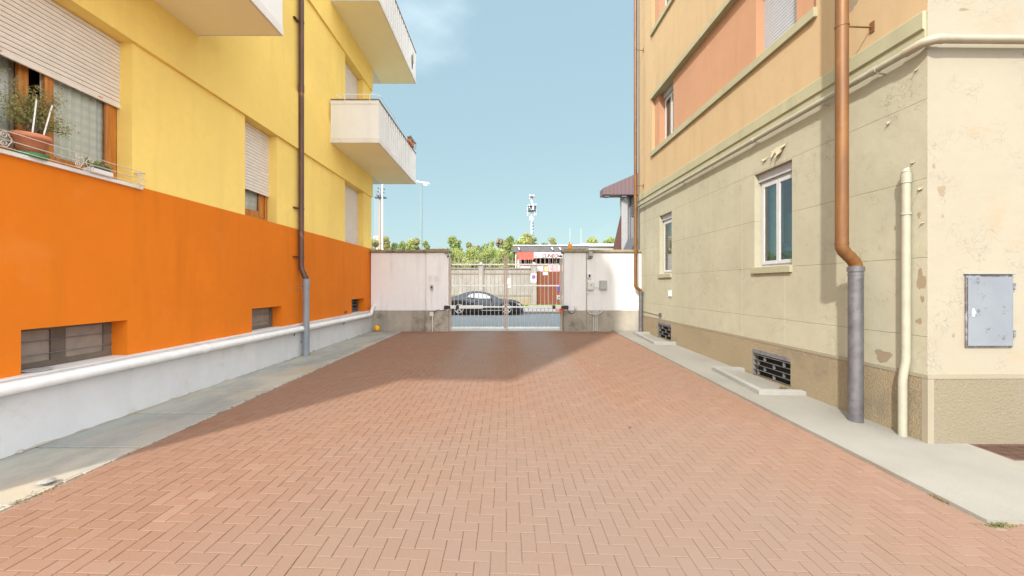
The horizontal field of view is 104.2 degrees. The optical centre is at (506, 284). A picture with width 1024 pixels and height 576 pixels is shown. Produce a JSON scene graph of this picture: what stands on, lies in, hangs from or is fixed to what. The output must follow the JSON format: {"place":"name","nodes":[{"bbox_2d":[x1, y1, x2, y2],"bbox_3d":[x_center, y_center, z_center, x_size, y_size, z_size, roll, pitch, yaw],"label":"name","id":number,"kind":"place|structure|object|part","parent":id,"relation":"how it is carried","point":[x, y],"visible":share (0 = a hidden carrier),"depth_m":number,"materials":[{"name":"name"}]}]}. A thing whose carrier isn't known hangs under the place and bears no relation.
{"place":"outdoors","nodes":[
{"label":"outdoors","id":0,"kind":"place"},
{"bbox_2d":[21,367,52,372],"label":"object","id":1,"kind":"object","parent":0,"point":[36,370],"visible":0.94,"depth_m":4.17,"materials":[{"name":"grey plastic"}]},
{"bbox_2d":[0,331,401,508],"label":"pavement","id":2,"kind":"structure","parent":0,"point":[61,460],"depth_m":4.58,"materials":[{"name":"grey concrete"}]},
{"bbox_2d":[36,477,56,485],"bbox_3d":[-3.788,1.620,3.280,0.115,0.048,0.117,0,0,0],"label":"stone","id":3,"kind":"object","parent":2,"relation":"on","point":[45,481],"visible":1,"depth_m":3.26,"materials":[{"name":"white stone"}]},
{"bbox_2d":[1,473,91,508],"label":"grass tuft","id":4,"kind":"object","parent":2,"relation":"on","point":[35,495],"visible":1,"depth_m":3.12,"materials":[{"name":"green plant"}]},
{"bbox_2d":[26,333,363,449],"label":"wall foot dirt","id":5,"kind":"structure","parent":2,"relation":"on","point":[41,443],"depth_m":4.77,"materials":[{"name":"grey soil"}]},
{"bbox_2d":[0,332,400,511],"bbox_3d":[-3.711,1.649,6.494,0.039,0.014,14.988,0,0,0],"label":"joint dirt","id":6,"kind":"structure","parent":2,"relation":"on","point":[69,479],"depth_m":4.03,"materials":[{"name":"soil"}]},
{"bbox_2d":[374,325,379,331],"bbox_3d":[-4.537,1.522,13.950,0.216,0.217,0.217,0,0,0],"label":"ball","id":7,"kind":"object","parent":2,"relation":"on","point":[376,328],"visible":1,"depth_m":13.87,"materials":[{"name":"orange plastic"}]},
{"bbox_2d":[373,236,383,249],"bbox_3d":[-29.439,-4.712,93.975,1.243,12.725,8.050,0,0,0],"label":"apartment tower","id":8,"kind":"structure","parent":0,"point":[375,237],"depth_m":90.00,"materials":[{"name":"grey concrete"}]},
{"bbox_2d":[374,187,386,249],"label":"utility pole","id":9,"kind":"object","parent":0,"point":[379,197],"depth_m":74.80,"materials":[{"name":"white metal"}]},
{"bbox_2d":[382,184,382,249],"bbox_3d":[-10.284,-3.733,33.000,0.120,10.766,0.120,0,0,0],"label":"flag pole","id":10,"kind":"object","parent":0,"point":[382,216],"visible":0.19,"depth_m":32.96,"materials":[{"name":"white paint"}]},
{"bbox_2d":[28,341,946,545],"bbox_3d":[0.048,1.771,7.715,7.643,0.255,11.540,0,0,0],"label":"loose grit","id":11,"kind":"object","parent":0,"point":[534,415],"visible":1,"depth_m":4.71,"materials":[{"name":"grey gravel"}]},
{"bbox_2d":[371,0,637,253],"label":"sky","id":12,"kind":"structure","parent":0,"point":[509,101],"materials":[{"name":"blue"}]},
{"bbox_2d":[451,314,559,327],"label":"road","id":13,"kind":"structure","parent":0,"point":[454,320],"depth_m":18.60,"materials":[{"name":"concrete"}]},
{"bbox_2d":[451,291,522,314],"bbox_3d":[-1.302,1.015,22.750,4.490,1.351,1.987,0,0,0],"label":"parked car","id":14,"kind":"object","parent":13,"relation":"on","point":[454,300],"visible":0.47,"depth_m":21.88,"materials":[{"name":"black paint"}]},
{"bbox_2d":[451,308,559,313],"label":"pavement","id":15,"kind":"structure","parent":0,"point":[542,311],"depth_m":22.86,"materials":[{"name":"grey concrete"}]},
{"bbox_2d":[557,283,559,298],"bbox_3d":[3.245,0.712,23.600,0.580,1.677,0.200,0,0,0],"label":"no parking sign","id":16,"kind":"object","parent":15,"relation":"on","point":[558,290],"visible":0.16,"depth_m":23.54,"materials":[{"name":"blue plastic"}]},
{"bbox_2d":[451,328,562,330],"bbox_3d":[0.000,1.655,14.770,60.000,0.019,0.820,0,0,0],"label":"gate apron","id":17,"kind":"object","parent":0,"point":[505,329],"visible":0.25,"depth_m":14.73,"materials":[{"name":"grey concrete"}]},
{"bbox_2d":[0,331,1023,575],"bbox_3d":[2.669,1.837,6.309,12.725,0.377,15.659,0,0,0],"label":"paving","id":18,"kind":"structure","parent":0,"point":[862,519],"depth_m":3.42,"materials":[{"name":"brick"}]},
{"bbox_2d":[449,331,563,331],"bbox_3d":[-0.010,1.655,14.245,4.080,0.030,0.190,0,0,0],"label":"gate threshold","id":19,"kind":"object","parent":18,"relation":"on","point":[504,331],"visible":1,"depth_m":14.15,"materials":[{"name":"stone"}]},
{"bbox_2d":[448,255,563,330],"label":"driveway gate","id":20,"kind":"structure","parent":19,"relation":"on","point":[532,306],"depth_m":14.27,"materials":[{"name":"grey metal"}]},
{"bbox_2d":[633,332,675,344],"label":"curb","id":21,"kind":"structure","parent":18,"relation":"on","point":[639,334],"depth_m":11.67,"materials":[{"name":"concrete"}]},
{"bbox_2d":[930,494,950,504],"bbox_3d":[3.762,1.857,3.463,0.060,0.020,0.185,0,0,8],"label":"grass tuft","id":22,"kind":"object","parent":18,"relation":"on","point":[937,498],"visible":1,"depth_m":3.46,"materials":[{"name":"plant"}]},
{"bbox_2d":[976,522,1016,527],"bbox_3d":[3.807,1.865,3.096,0.301,0.024,0.078,0,0,-4],"label":"grass tuft","id":23,"kind":"object","parent":18,"relation":"on","point":[999,524],"visible":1,"depth_m":3.09,"materials":[{"name":"green plant"}]},
{"bbox_2d":[613,331,1023,524],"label":"pavement","id":24,"kind":"structure","parent":0,"point":[983,485],"depth_m":4.38,"materials":[{"name":"concrete"}]},
{"bbox_2d":[712,366,805,395],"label":"curb","id":25,"kind":"structure","parent":24,"relation":"on","point":[722,371],"depth_m":6.75,"materials":[{"name":"concrete"}]},
{"bbox_2d":[970,444,1023,460],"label":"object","id":26,"kind":"structure","parent":24,"relation":"in","point":[1014,452],"depth_m":4.49,"materials":[{"name":"red brick"}]},
{"bbox_3d":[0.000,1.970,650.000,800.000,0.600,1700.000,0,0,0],"label":"ground","id":27,"kind":"structure","parent":0,"visible":0},
{"bbox_2d":[0,0,415,458],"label":"yellow building","id":28,"kind":"structure","parent":27,"relation":"on","point":[189,108],"depth_m":5.85,"materials":[{"name":"orange paint"}]},
{"bbox_2d":[0,68,78,160],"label":"potted plant","id":29,"kind":"object","parent":28,"relation":"on","point":[26,117],"visible":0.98,"depth_m":4.07,"materials":[{"name":"green plant"}]},
{"bbox_2d":[21,322,111,369],"bbox_3d":[-5.072,0.675,4.546,0.047,0.450,1.120,0,0,0],"label":"basement window","id":30,"kind":"structure","parent":28,"relation":"in","point":[40,347],"depth_m":4.55,"materials":[{"name":"grey glass"}]},
{"bbox_2d":[0,0,142,189],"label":"window","id":31,"kind":"structure","parent":28,"relation":"in","point":[40,40],"depth_m":4.60,"materials":[{"name":"beige plastic"}]},
{"bbox_2d":[0,129,144,185],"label":"sill guard","id":32,"kind":"object","parent":28,"relation":"on","point":[137,172],"visible":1,"depth_m":4.40,"materials":[{"name":"white metal"}]},
{"bbox_2d":[81,157,113,177],"bbox_3d":[-4.846,-1.391,4.720,0.164,0.170,0.332,0,0,0],"label":"succulent planter","id":33,"kind":"object","parent":28,"relation":"on","point":[102,170],"visible":0.79,"depth_m":4.70,"materials":[{"name":"white paint"}]},
{"bbox_2d":[0,305,375,396],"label":"waste pipe","id":34,"kind":"object","parent":28,"relation":"attached to","point":[22,385],"visible":1,"depth_m":5.03,"materials":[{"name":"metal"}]},
{"bbox_2d":[245,122,269,220],"bbox_3d":[-5.158,-2.230,7.915,0.284,1.840,1.030,0,0,0],"label":"window","id":35,"kind":"structure","parent":28,"relation":"in","point":[256,142],"depth_m":8.07,"materials":[{"name":"beige plastic"}]},
{"bbox_2d":[252,307,272,329],"bbox_3d":[-5.072,0.677,8.110,0.047,0.445,1.020,0,0,0],"label":"basement window","id":36,"kind":"structure","parent":28,"relation":"in","point":[261,317],"depth_m":8.30,"materials":[{"name":"glass"}]},
{"bbox_2d":[293,0,309,355],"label":"downpipe","id":37,"kind":"object","parent":28,"relation":"attached to","point":[306,295],"visible":0.99,"depth_m":9.20,"materials":[{"name":"brown metal"}]},
{"bbox_2d":[345,185,357,244],"bbox_3d":[-5.078,-2.225,12.755,0.084,1.850,1.550,0,0,0],"label":"window","id":38,"kind":"structure","parent":28,"relation":"in","point":[351,196],"depth_m":12.96,"materials":[{"name":"beige plastic"}]},
{"bbox_2d":[345,63,357,98],"bbox_3d":[-5.078,-5.710,12.750,0.084,2.520,1.500,0,0,0],"label":"window","id":39,"kind":"structure","parent":28,"relation":"in","point":[351,82],"depth_m":12.87,"materials":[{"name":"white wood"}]},
{"bbox_2d":[352,299,358,311],"bbox_3d":[-5.068,0.675,13.050,0.054,0.450,1.100,0,0,0],"label":"basement window","id":40,"kind":"structure","parent":28,"relation":"in","point":[355,307],"depth_m":13.32,"materials":[{"name":"grey metal"}]},
{"bbox_2d":[407,135,415,148],"bbox_3d":[-3.466,-5.190,14.450,0.238,0.254,0.814,0,0,0],"label":"flower box","id":41,"kind":"object","parent":28,"relation":"attached to","point":[409,138],"visible":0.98,"depth_m":14.34,"materials":[{"name":"ceramic"}]},
{"bbox_2d":[371,238,379,249],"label":"tree","id":42,"kind":"object","parent":27,"relation":"on","point":[374,243],"visible":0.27,"depth_m":65.70,"materials":[{"name":"green plant"}]},
{"bbox_2d":[381,236,389,249],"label":"tree","id":43,"kind":"object","parent":27,"relation":"on","point":[386,243],"visible":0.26,"depth_m":67.80,"materials":[{"name":"green plant"}]},
{"bbox_2d":[391,242,403,249],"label":"tree","id":44,"kind":"object","parent":27,"relation":"on","point":[394,246],"visible":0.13,"depth_m":69.33,"materials":[{"name":"green plant"}]},
{"bbox_2d":[370,250,425,331],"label":"boundary wall","id":45,"kind":"structure","parent":27,"relation":"on","point":[398,288],"depth_m":14.16,"materials":[{"name":"white paint"}]},
{"bbox_2d":[398,241,405,249],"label":"tree","id":46,"kind":"object","parent":27,"relation":"on","point":[402,244],"visible":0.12,"depth_m":77.56,"materials":[{"name":"green plant"}]},
{"bbox_2d":[405,238,414,249],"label":"tree","id":47,"kind":"object","parent":27,"relation":"on","point":[409,245],"visible":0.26,"depth_m":61.66,"materials":[{"name":"green plant"}]},
{"bbox_2d":[413,238,419,249],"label":"tree","id":48,"kind":"object","parent":27,"relation":"on","point":[416,243],"visible":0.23,"depth_m":63.58,"materials":[{"name":"green plant"}]},
{"bbox_2d":[423,241,429,249],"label":"tree","id":49,"kind":"object","parent":27,"relation":"on","point":[426,245],"visible":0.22,"depth_m":71.69,"materials":[{"name":"green plant"}]},
{"bbox_2d":[424,249,451,331],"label":"gate pier","id":50,"kind":"structure","parent":27,"relation":"on","point":[437,263],"depth_m":14.11,"materials":[{"name":"white paint"}]},
{"bbox_2d":[434,275,439,283],"bbox_3d":[-2.457,-0.195,14.106,0.231,0.319,0.004,0,0,0],"label":"notice","id":51,"kind":"object","parent":50,"relation":"attached to","point":[436,279],"visible":1,"depth_m":14.11,"materials":[{"name":"paper"}]},
{"bbox_2d":[429,309,445,331],"bbox_3d":[-2.420,1.246,14.060,0.590,0.807,0.070,0,0,0],"label":"junction box","id":52,"kind":"object","parent":50,"relation":"attached to","point":[431,314],"visible":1,"depth_m":14.05,"materials":[{"name":"white plastic"}]},
{"bbox_2d":[446,235,460,260],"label":"tree","id":53,"kind":"object","parent":27,"relation":"on","point":[454,242],"visible":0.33,"depth_m":61.70,"materials":[{"name":"green plant"}]},
{"bbox_2d":[450,250,461,267],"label":"hedge shrub","id":54,"kind":"object","parent":27,"relation":"on","point":[453,255],"visible":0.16,"depth_m":43.70,"materials":[{"name":"green plant"}]},
{"bbox_2d":[451,248,466,267],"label":"hedge shrub","id":55,"kind":"object","parent":27,"relation":"on","point":[458,251],"visible":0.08,"depth_m":45.42,"materials":[{"name":"green plant"}]},
{"bbox_2d":[460,246,481,267],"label":"hedge shrub","id":56,"kind":"object","parent":27,"relation":"on","point":[471,252],"visible":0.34,"depth_m":42.45,"materials":[{"name":"green plant"}]},
{"bbox_2d":[465,242,477,259],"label":"tree","id":57,"kind":"object","parent":27,"relation":"on","point":[468,244],"visible":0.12,"depth_m":63.90,"materials":[{"name":"green plant"}]},
{"bbox_2d":[479,262,484,290],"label":"wall pillar","id":58,"kind":"structure","parent":27,"relation":"on","point":[480,276],"depth_m":30.88,"materials":[{"name":"beige concrete"}]},
{"bbox_2d":[477,242,489,266],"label":"tree","id":59,"kind":"object","parent":27,"relation":"on","point":[484,244],"visible":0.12,"depth_m":71.42,"materials":[{"name":"green plant"}]},
{"bbox_2d":[478,243,496,267],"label":"hedge shrub","id":60,"kind":"object","parent":27,"relation":"on","point":[488,254],"visible":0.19,"depth_m":44.62,"materials":[{"name":"green plant"}]},
{"bbox_2d":[451,268,530,304],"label":"boundary wall","id":61,"kind":"structure","parent":27,"relation":"on","point":[454,280],"depth_m":31.00,"materials":[{"name":"beige concrete"}]},
{"bbox_2d":[495,238,504,250],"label":"tree","id":62,"kind":"object","parent":27,"relation":"on","point":[499,243],"visible":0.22,"depth_m":67.53,"materials":[{"name":"green plant"}]},
{"bbox_2d":[488,248,513,267],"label":"hedge shrub","id":63,"kind":"object","parent":27,"relation":"on","point":[500,253],"visible":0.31,"depth_m":41.54,"materials":[{"name":"green plant"}]},
{"bbox_2d":[503,235,513,264],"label":"tree","id":64,"kind":"object","parent":27,"relation":"on","point":[508,243],"visible":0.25,"depth_m":65.63,"materials":[{"name":"green plant"}]},
{"bbox_2d":[508,252,517,267],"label":"hedge shrub","id":65,"kind":"object","parent":27,"relation":"on","point":[510,256],"visible":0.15,"depth_m":42.58,"materials":[{"name":"green plant"}]},
{"bbox_2d":[512,236,528,255],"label":"tree","id":66,"kind":"object","parent":27,"relation":"on","point":[522,241],"visible":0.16,"depth_m":61.32,"materials":[{"name":"green plant"}]},
{"bbox_2d":[522,232,533,244],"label":"tree","id":67,"kind":"object","parent":27,"relation":"on","point":[529,238],"visible":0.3,"depth_m":73.56,"materials":[{"name":"green plant"}]},
{"bbox_2d":[527,194,535,237],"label":"antenna mast","id":68,"kind":"object","parent":27,"relation":"on","point":[533,208],"visible":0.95,"depth_m":84.80,"materials":[{"name":"white metal"}]},
{"bbox_2d":[530,262,535,304],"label":"wall pillar","id":69,"kind":"structure","parent":27,"relation":"on","point":[534,287],"depth_m":30.88,"materials":[{"name":"beige concrete"}]},
{"bbox_2d":[531,273,535,281],"bbox_3d":[2.102,-0.545,30.839,0.428,0.701,0.042,0,0,0],"label":"no parking board","id":70,"kind":"object","parent":69,"relation":"attached to","point":[534,277],"visible":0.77,"depth_m":30.84,"materials":[{"name":"white paint"}]},
{"bbox_2d":[537,272,559,304],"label":"sheet metal gate","id":71,"kind":"structure","parent":69,"relation":"attached to","point":[546,288],"depth_m":31.06,"materials":[{"name":"red metal"}]},
{"bbox_2d":[531,237,538,244],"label":"tree","id":72,"kind":"object","parent":27,"relation":"on","point":[535,239],"visible":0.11,"depth_m":75.63,"materials":[{"name":"green plant"}]},
{"bbox_2d":[513,245,588,271],"bbox_3d":[4.109,-1.138,39.977,6.995,5.576,7.047,0,0,0],"label":"sports kiosk","id":73,"kind":"object","parent":27,"relation":"on","point":[535,251],"visible":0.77,"depth_m":36.80,"materials":[{"name":"white paint"}]},
{"bbox_2d":[549,266,559,270],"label":"signs","id":74,"kind":"object","parent":73,"relation":"attached to","point":[554,268],"visible":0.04,"depth_m":31.50,"materials":[{"name":"grey metal"}]},
{"bbox_2d":[548,236,556,244],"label":"tree","id":75,"kind":"object","parent":27,"relation":"on","point":[553,241],"visible":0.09,"depth_m":77.43,"materials":[{"name":"green plant"}]},
{"bbox_2d":[560,249,587,331],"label":"gate pier","id":76,"kind":"structure","parent":27,"relation":"on","point":[573,277],"depth_m":14.11,"materials":[{"name":"white paint"}]},
{"bbox_2d":[586,253,586,331],"bbox_3d":[2.835,0.260,14.130,0.026,2.780,0.026,0,0,23],"label":"conduit","id":77,"kind":"object","parent":76,"relation":"attached to","point":[586,292],"visible":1,"depth_m":14.12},
{"bbox_2d":[585,236,600,243],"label":"tree","id":78,"kind":"object","parent":27,"relation":"on","point":[592,240],"visible":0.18,"depth_m":69.34,"materials":[{"name":"green plant"}]},
{"bbox_2d":[579,244,613,249],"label":"storage shed","id":79,"kind":"structure","parent":27,"relation":"on","point":[600,246],"depth_m":40.20,"materials":[{"name":"white plastic"}]},
{"bbox_2d":[601,236,614,243],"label":"tree","id":80,"kind":"object","parent":27,"relation":"on","point":[609,241],"visible":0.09,"depth_m":71.55,"materials":[{"name":"green plant"}]},
{"bbox_2d":[587,250,641,331],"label":"boundary wall","id":81,"kind":"structure","parent":27,"relation":"on","point":[617,300],"depth_m":14.16,"materials":[{"name":"white paint"}]},
{"bbox_2d":[587,252,592,258],"bbox_3d":[2.958,-1.078,14.116,0.245,0.329,0.085,0,0,0],"label":"junction box","id":82,"kind":"object","parent":81,"relation":"attached to","point":[590,254],"visible":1,"depth_m":14.08,"materials":[{"name":"grey plastic"}]},
{"bbox_2d":[587,282,599,294],"bbox_3d":[3.068,0.090,14.100,0.464,0.535,0.116,0,0,0],"label":"junction box","id":83,"kind":"object","parent":81,"relation":"attached to","point":[590,285],"visible":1,"depth_m":14.05,"materials":[{"name":"white plastic"}]},
{"bbox_2d":[587,308,602,330],"bbox_3d":[3.132,1.230,14.104,0.577,0.800,0.085,0,0,0],"label":"junction box","id":84,"kind":"object","parent":81,"relation":"attached to","point":[595,313],"visible":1,"depth_m":14.11,"materials":[{"name":"grey plastic"}]},
{"bbox_2d":[599,280,606,289],"bbox_3d":[3.424,0.004,14.095,0.248,0.328,0.125,0,0,0],"label":"meter box","id":85,"kind":"object","parent":81,"relation":"attached to","point":[602,284],"visible":1,"depth_m":14.03,"materials":[{"name":"grey plastic"}]},
{"bbox_2d":[600,173,637,249],"bbox_3d":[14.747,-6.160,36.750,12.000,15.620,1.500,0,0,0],"label":"building","id":86,"kind":"structure","parent":27,"relation":"on","point":[623,190],"depth_m":36.60,"materials":[{"name":"paint"}]},
{"bbox_2d":[637,0,1023,443],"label":"peeling building","id":87,"kind":"structure","parent":27,"relation":"on","point":[744,262],"depth_m":6.01,"materials":[{"name":"paint"}]},
{"bbox_2d":[634,0,643,331],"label":"downpipe","id":88,"kind":"object","parent":87,"relation":"attached to","point":[640,292],"visible":1,"depth_m":13.87,"materials":[{"name":"metal"}]},
{"bbox_2d":[658,213,671,277],"bbox_3d":[5.361,-1.215,12.086,1.175,1.990,0.992,0,0,-1],"label":"window","id":89,"kind":"structure","parent":87,"relation":"in","point":[667,219],"depth_m":12.39,"materials":[{"name":"plastic"}]},
{"bbox_2d":[663,84,672,138],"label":"window","id":90,"kind":"structure","parent":87,"relation":"in","point":[668,95],"depth_m":12.67,"materials":[{"name":"plastic"}]},
{"bbox_2d":[751,162,791,273],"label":"window","id":91,"kind":"structure","parent":87,"relation":"in","point":[776,184],"depth_m":7.54,"materials":[{"name":"plastic"}]},
{"bbox_2d":[764,0,795,50],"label":"window","id":92,"kind":"structure","parent":87,"relation":"in","point":[779,15],"depth_m":7.57,"materials":[{"name":"plastic"}]},
{"bbox_2d":[637,34,1023,249],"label":"service pipe","id":93,"kind":"object","parent":87,"relation":"attached to","point":[918,45],"visible":0.9,"depth_m":5.02,"materials":[{"name":"beige metal"}]},
{"bbox_2d":[834,0,874,422],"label":"downpipe","id":94,"kind":"object","parent":87,"relation":"attached to","point":[855,269],"visible":1,"depth_m":5.27,"materials":[{"name":"metal"}]},
{"bbox_2d":[897,167,911,436],"bbox_3d":[4.850,0.198,4.847,0.146,3.275,0.106,0,0,0],"label":"vent pipe","id":95,"kind":"object","parent":87,"relation":"attached to","point":[905,361],"visible":1,"depth_m":4.82,"materials":[{"name":"beige plastic"}]},
{"bbox_2d":[965,274,1015,347],"bbox_3d":[5.641,0.300,4.640,0.594,0.861,0.047,0,0,-1],"label":"metal cabinet","id":96,"kind":"object","parent":87,"relation":"attached to","point":[988,310],"visible":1,"depth_m":4.63,"materials":[{"name":"grey metal"}]},
{"bbox_3d":[5.629,0.310,4.631,0.515,0.805,0.029,0,0,-1],"label":"door","id":97,"kind":"part","parent":96,"relation":"part of","materials":[{"name":"grey paint"}]},
{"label":"verge grass","id":98,"kind":"object","parent":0,"visible":0},
{"bbox_2d":[416,180,428,249],"bbox_3d":[-5.974,-2.902,28.450,0.958,9.104,0.280,0,0,0],"label":"street lamp","id":99,"kind":"object","parent":98,"relation":"on","point":[424,184],"visible":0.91,"depth_m":28.44,"materials":[{"name":"grey metal"}]}
]}

